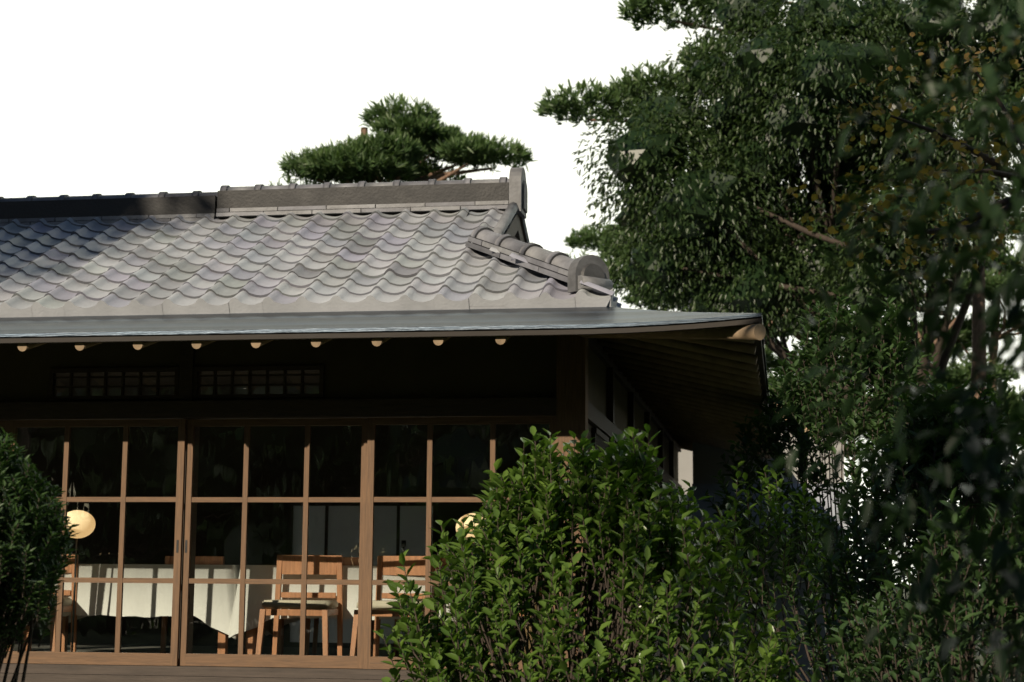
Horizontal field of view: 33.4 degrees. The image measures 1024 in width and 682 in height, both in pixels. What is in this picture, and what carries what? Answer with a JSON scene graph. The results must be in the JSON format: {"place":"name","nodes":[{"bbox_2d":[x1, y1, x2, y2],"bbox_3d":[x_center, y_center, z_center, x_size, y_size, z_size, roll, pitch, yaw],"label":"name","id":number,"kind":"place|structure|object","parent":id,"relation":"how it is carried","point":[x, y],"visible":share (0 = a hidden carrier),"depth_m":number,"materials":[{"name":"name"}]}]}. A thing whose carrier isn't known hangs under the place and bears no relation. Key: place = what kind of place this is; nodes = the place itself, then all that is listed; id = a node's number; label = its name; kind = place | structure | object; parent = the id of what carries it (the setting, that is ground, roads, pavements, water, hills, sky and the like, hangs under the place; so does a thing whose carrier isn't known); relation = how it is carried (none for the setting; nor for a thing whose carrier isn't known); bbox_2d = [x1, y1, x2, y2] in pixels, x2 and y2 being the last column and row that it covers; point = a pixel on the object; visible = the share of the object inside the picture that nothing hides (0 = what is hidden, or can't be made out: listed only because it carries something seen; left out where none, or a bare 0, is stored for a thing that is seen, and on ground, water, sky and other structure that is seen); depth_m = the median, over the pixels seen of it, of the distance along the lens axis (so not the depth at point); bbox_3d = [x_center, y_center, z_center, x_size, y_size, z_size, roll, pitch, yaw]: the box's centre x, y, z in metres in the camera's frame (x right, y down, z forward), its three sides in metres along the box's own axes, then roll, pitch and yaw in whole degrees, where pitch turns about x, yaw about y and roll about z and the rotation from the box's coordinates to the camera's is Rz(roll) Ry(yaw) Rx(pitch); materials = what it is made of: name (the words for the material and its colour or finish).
{"place":"outdoors","nodes":[
{"label":"outdoors","id":0,"kind":"place"},
{"bbox_2d":[0,370,548,649],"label":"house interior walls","id":1,"kind":"structure","parent":0,"point":[461,458],"depth_m":15.96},
{"bbox_2d":[0,336,678,635],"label":"wall","id":2,"kind":"structure","parent":0,"point":[456,367],"depth_m":12.29,"materials":[{"name":"brown wood"}]},
{"bbox_2d":[0,328,681,678],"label":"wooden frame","id":3,"kind":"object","parent":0,"point":[188,375],"depth_m":12.39,"materials":[{"name":"brown wood"}]},
{"bbox_2d":[0,663,524,681],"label":"house sill","id":4,"kind":"structure","parent":3,"relation":"attached to","point":[92,673],"depth_m":12.06,"materials":[{"name":"brown wood"}]},
{"bbox_2d":[13,643,520,681],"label":"house floor","id":5,"kind":"structure","parent":3,"relation":"on","point":[156,649],"depth_m":14.95,"materials":[{"name":"brown wood"}]},
{"bbox_2d":[9,554,78,651],"bbox_3d":[-3.666,2.029,13.069,0.540,0.800,0.567,0,-8,2],"label":"chair","id":6,"kind":"object","parent":5,"relation":"on","point":[67,602],"visible":0.24,"depth_m":13.25,"materials":[{"name":"brown wood"}]},
{"bbox_2d":[67,510,95,651],"bbox_3d":[-3.314,1.847,12.938,0.270,1.128,0.270,-1,-8,9],"label":"lamp","id":7,"kind":"object","parent":5,"relation":"on","point":[85,520],"visible":0.73,"depth_m":12.92,"materials":[{"name":"paper"}]},
{"bbox_2d":[23,616,247,653],"bbox_3d":[-2.973,2.162,13.682,1.710,0.718,0.790,-1,-8,9],"label":"table frame","id":8,"kind":"object","parent":5,"relation":"on","point":[222,643],"visible":0.16,"depth_m":13.44,"materials":[{"name":"brown wood"}]},
{"bbox_2d":[26,564,272,639],"bbox_3d":[-2.974,2.082,13.694,1.925,0.569,0.947,-1,-8,9],"label":"table cloth","id":9,"kind":"object","parent":5,"relation":"on","point":[213,605],"visible":0.48,"depth_m":13.24,"materials":[{"name":"white fabric"}]},
{"bbox_2d":[160,556,224,652],"bbox_3d":[-2.593,2.220,14.368,0.540,0.800,0.567,-1,-8,9],"label":"chair","id":10,"kind":"object","parent":5,"relation":"on","point":[209,560],"visible":0.09,"depth_m":14.12,"materials":[{"name":"brown wood"}]},
{"bbox_2d":[256,555,342,655],"bbox_3d":[-1.569,1.992,12.693,0.540,0.800,0.567,0,-8,6],"label":"chair","id":11,"kind":"object","parent":5,"relation":"on","point":[277,607],"visible":0.88,"depth_m":12.91,"materials":[{"name":"brown wood"}]},
{"bbox_2d":[305,557,374,654],"bbox_3d":[-1.411,2.200,14.158,0.540,0.800,0.567,0,-8,1],"label":"chair","id":12,"kind":"object","parent":5,"relation":"on","point":[350,561],"visible":0.07,"depth_m":13.94,"materials":[{"name":"brown wood"}]},
{"bbox_2d":[228,565,458,637],"bbox_3d":[-1.207,2.057,13.410,1.804,0.569,0.948,-1,-8,9],"label":"table cloth","id":13,"kind":"object","parent":5,"relation":"on","point":[257,595],"visible":0.42,"depth_m":13.05,"materials":[{"name":"white fabric"}]},
{"bbox_2d":[247,619,446,654],"bbox_3d":[-1.205,2.136,13.399,1.590,0.718,0.790,-1,-8,9],"label":"table frame","id":14,"kind":"object","parent":5,"relation":"on","point":[252,638],"visible":0.16,"depth_m":13.14,"materials":[{"name":"brown wood"}]},
{"bbox_2d":[350,556,441,656],"bbox_3d":[-0.848,1.990,12.637,0.540,0.800,0.567,-2,-8,15],"label":"chair","id":15,"kind":"object","parent":5,"relation":"on","point":[386,565],"visible":0.3,"depth_m":12.90,"materials":[{"name":"brown wood"}]},
{"bbox_2d":[394,558,448,656],"bbox_3d":[-0.633,2.197,14.094,0.540,0.800,0.567,-1,-8,14],"label":"chair","id":16,"kind":"object","parent":5,"relation":"on","point":[444,563],"visible":0.02,"depth_m":13.85,"materials":[{"name":"brown wood"}]},
{"bbox_2d":[456,513,485,589],"bbox_3d":[-0.281,1.806,12.401,0.270,1.108,0.270,-1,-8,9],"label":"lamp","id":17,"kind":"object","parent":5,"relation":"on","point":[469,519],"visible":0.21,"depth_m":12.37,"materials":[{"name":"paper"}]},
{"bbox_2d":[477,574,544,656],"bbox_3d":[-0.062,2.075,13.196,0.567,0.800,0.540,-1,-8,9],"label":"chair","id":18,"kind":"object","parent":5,"relation":"on","point":[540,593],"visible":0.02,"depth_m":13.39,"materials":[{"name":"brown wood"}]},
{"bbox_2d":[524,557,538,658],"bbox_3d":[0.139,1.665,12.066,0.100,1.300,0.100,-1,-8,9],"label":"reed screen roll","id":19,"kind":"object","parent":5,"relation":"on","point":[530,629],"depth_m":11.97,"materials":[{"name":"brown wood"}]},
{"bbox_2d":[0,416,548,671],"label":"wooden house rails","id":20,"kind":"object","parent":3,"relation":"attached to","point":[193,659],"visible":0.73,"depth_m":12.16,"materials":[{"name":"brown wood"}]},
{"bbox_2d":[31,210,541,315],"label":"roof deck and gable","id":21,"kind":"structure","parent":3,"relation":"attached to","point":[516,228],"depth_m":14.06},
{"bbox_2d":[3,328,587,668],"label":"wooden posts","id":22,"kind":"object","parent":3,"relation":"attached to","point":[572,388],"visible":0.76,"depth_m":12.12,"materials":[{"name":"brown wood"}]},
{"bbox_2d":[176,540,186,552],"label":"door pulls","id":23,"kind":"object","parent":22,"relation":"attached to","point":[177,545],"visible":0.67,"depth_m":12.23,"materials":[{"name":"grey metal"}]},
{"bbox_2d":[0,206,621,317],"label":"roof tiles","id":24,"kind":"object","parent":3,"relation":"on","point":[177,264],"visible":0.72,"depth_m":12.80,"materials":[{"name":"grey tile"}]},
{"bbox_2d":[0,167,612,292],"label":"roof ridge tiles","id":25,"kind":"object","parent":24,"relation":"on","point":[509,196],"visible":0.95,"depth_m":14.22,"materials":[{"name":"grey tile"}]},
{"bbox_2d":[286,503,435,645],"bbox_3d":[-1.387,2.146,15.708,1.384,1.300,0.030,-1,-8,9],"label":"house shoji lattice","id":26,"kind":"object","parent":3,"relation":"attached to","point":[327,505],"visible":0.37,"depth_m":15.74,"materials":[{"name":"brown wood"}]},
{"bbox_2d":[290,506,432,643],"bbox_3d":[-1.383,2.150,15.735,1.360,1.300,0.004,-1,-8,9],"label":"window glass","id":27,"kind":"object","parent":3,"relation":"attached to","point":[344,531],"visible":0.43,"depth_m":15.77,"materials":[{"name":"clear glass"}]},
{"bbox_2d":[0,307,769,395],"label":"roof eave","id":28,"kind":"object","parent":3,"relation":"attached to","point":[477,319],"visible":0.55,"depth_m":11.34,"materials":[{"name":"grey metal"}]},
{"bbox_2d":[0,317,772,452],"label":"roof edge","id":29,"kind":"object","parent":3,"relation":"attached to","point":[419,334],"depth_m":11.00,"materials":[{"name":"grey metal"}]},
{"bbox_2d":[17,323,770,458],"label":"roof rafters","id":30,"kind":"object","parent":3,"relation":"attached to","point":[701,386],"visible":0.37,"depth_m":13.48,"materials":[{"name":"brown wood"}]},
{"bbox_2d":[32,317,763,403],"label":"roof eave soffit","id":31,"kind":"structure","parent":3,"relation":"attached to","point":[478,329],"depth_m":11.11,"materials":[{"name":"brown wood"}]},
{"bbox_2d":[263,92,537,185],"bbox_3d":[-2.470,0.405,34.986,5.594,11.296,3.941,3,-9,-20],"label":"pine","id":32,"kind":"object","parent":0,"point":[404,143],"depth_m":34.76,"materials":[{"name":"green plant"}]},
{"bbox_2d":[401,540,405,552],"bbox_3d":[-0.861,1.685,13.535,0.053,0.206,0.056,-1,-8,9],"label":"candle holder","id":33,"kind":"object","parent":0,"point":[403,543],"visible":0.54,"depth_m":13.53,"materials":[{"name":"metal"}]},
{"bbox_2d":[0,0,1023,585],"bbox_3d":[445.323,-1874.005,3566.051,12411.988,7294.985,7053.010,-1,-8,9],"label":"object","id":34,"kind":"structure","parent":0,"point":[136,96],"depth_m":3056.80,"materials":[{"name":"white"}]},
{"bbox_2d":[655,433,791,666],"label":"annex wall","id":35,"kind":"structure","parent":0,"point":[685,464],"depth_m":24.07,"materials":[{"name":"beige paint"}]},
{"bbox_2d":[693,437,847,681],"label":"wall","id":36,"kind":"structure","parent":0,"point":[706,459],"depth_m":20.73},
{"bbox_2d":[687,424,849,528],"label":"annex roof","id":37,"kind":"structure","parent":36,"relation":"on","point":[700,491],"depth_m":19.95,"materials":[{"name":"grey"}]},
{"bbox_2d":[651,591,1014,681],"bbox_3d":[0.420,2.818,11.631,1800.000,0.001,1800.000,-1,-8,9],"label":"ground","id":38,"kind":"structure","parent":0,"point":[976,655],"depth_m":25.94,"materials":[{"name":"soil"}]},
{"bbox_2d":[0,427,79,681],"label":"shrub","id":39,"kind":"object","parent":38,"relation":"on","point":[33,549],"visible":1,"depth_m":7.14,"materials":[{"name":"green plant"}]},
{"bbox_2d":[374,423,806,681],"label":"camellia bush","id":40,"kind":"object","parent":38,"relation":"on","point":[623,519],"visible":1,"depth_m":8.37,"materials":[{"name":"green plant"}]},
{"bbox_2d":[562,222,662,294],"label":"pine","id":41,"kind":"object","parent":38,"relation":"on","point":[582,237],"depth_m":58.91,"materials":[{"name":"green plant"}]},
{"bbox_2d":[621,203,884,434],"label":"tree","id":42,"kind":"object","parent":38,"relation":"on","point":[768,352],"depth_m":54.10,"materials":[{"name":"green plant"}]},
{"bbox_2d":[532,0,986,605],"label":"overhanging pine","id":43,"kind":"object","parent":38,"relation":"on","point":[560,106],"visible":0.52,"depth_m":33.54,"materials":[{"name":"green plant"}]},
{"bbox_2d":[673,461,890,681],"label":"sparse bush","id":44,"kind":"object","parent":38,"relation":"on","point":[771,502],"visible":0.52,"depth_m":10.40,"materials":[{"name":"green plant"}]},
{"bbox_2d":[571,0,1023,653],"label":"broadleaf tree","id":45,"kind":"object","parent":38,"relation":"on","point":[759,144],"visible":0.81,"depth_m":28.37,"materials":[{"name":"green plant"}]},
{"bbox_2d":[703,286,1011,681],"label":"bush","id":46,"kind":"object","parent":38,"relation":"on","point":[896,352],"visible":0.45,"depth_m":13.93,"materials":[{"name":"green plant"}]},
{"bbox_2d":[764,311,971,611],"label":"tree","id":47,"kind":"object","parent":38,"relation":"on","point":[773,364],"depth_m":58.82,"materials":[{"name":"green plant"}]},
{"bbox_2d":[769,0,1023,681],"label":"tree","id":48,"kind":"object","parent":38,"relation":"on","point":[982,463],"visible":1,"depth_m":3.16,"materials":[{"name":"green plant"}]},
{"bbox_2d":[782,25,1023,283],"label":"maple tree","id":49,"kind":"object","parent":38,"relation":"on","point":[961,145],"visible":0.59,"depth_m":8.59,"materials":[{"name":"green plant"}]},
{"bbox_2d":[797,366,1023,681],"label":"bush","id":50,"kind":"object","parent":38,"relation":"on","point":[932,453],"visible":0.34,"depth_m":9.38,"materials":[{"name":"green plant"}]},
{"bbox_2d":[811,486,1023,681],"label":"bush","id":51,"kind":"object","parent":38,"relation":"on","point":[988,607],"visible":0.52,"depth_m":7.65,"materials":[{"name":"green plant"}]},
{"bbox_2d":[823,219,1023,541],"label":"tree","id":52,"kind":"object","parent":38,"relation":"on","point":[962,376],"depth_m":53.59,"materials":[{"name":"green plant"}]},
{"bbox_2d":[909,198,1023,619],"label":"tree","id":53,"kind":"object","parent":38,"relation":"on","point":[965,335],"depth_m":56.78,"materials":[{"name":"green plant"}]}
]}

